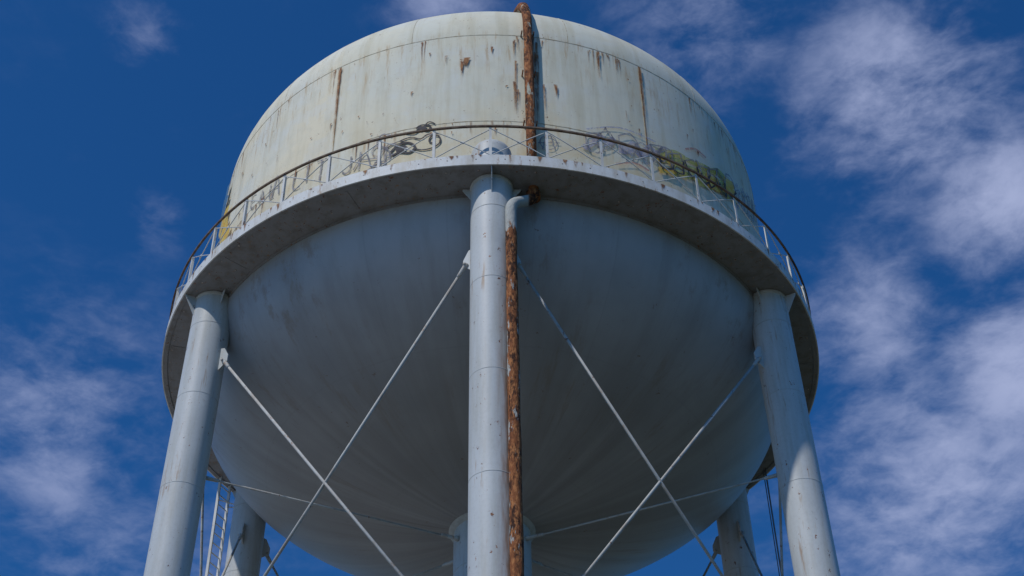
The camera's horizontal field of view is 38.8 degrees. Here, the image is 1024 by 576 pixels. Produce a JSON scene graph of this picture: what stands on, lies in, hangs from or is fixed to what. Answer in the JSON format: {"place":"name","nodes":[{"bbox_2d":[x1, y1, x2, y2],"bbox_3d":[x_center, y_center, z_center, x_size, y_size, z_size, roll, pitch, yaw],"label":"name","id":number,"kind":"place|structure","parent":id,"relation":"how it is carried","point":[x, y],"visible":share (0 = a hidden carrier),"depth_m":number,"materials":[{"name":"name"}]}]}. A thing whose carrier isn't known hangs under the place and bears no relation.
{"place":"outdoors","nodes":[
{"label":"outdoors","id":0,"kind":"place"},
{"bbox_2d":[0,0,1023,575],"label":"sky","id":1,"kind":"structure","parent":0,"point":[881,142],"materials":[{"name":"blue"}]},
{"label":"ground","id":2,"kind":"structure","parent":0,"visible":0},
{"bbox_2d":[144,2,840,575],"bbox_3d":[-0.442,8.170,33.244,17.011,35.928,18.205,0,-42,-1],"label":"water tower","id":3,"kind":"structure","parent":2,"relation":"on","point":[516,292],"depth_m":33.66,"materials":[{"name":"metal"}]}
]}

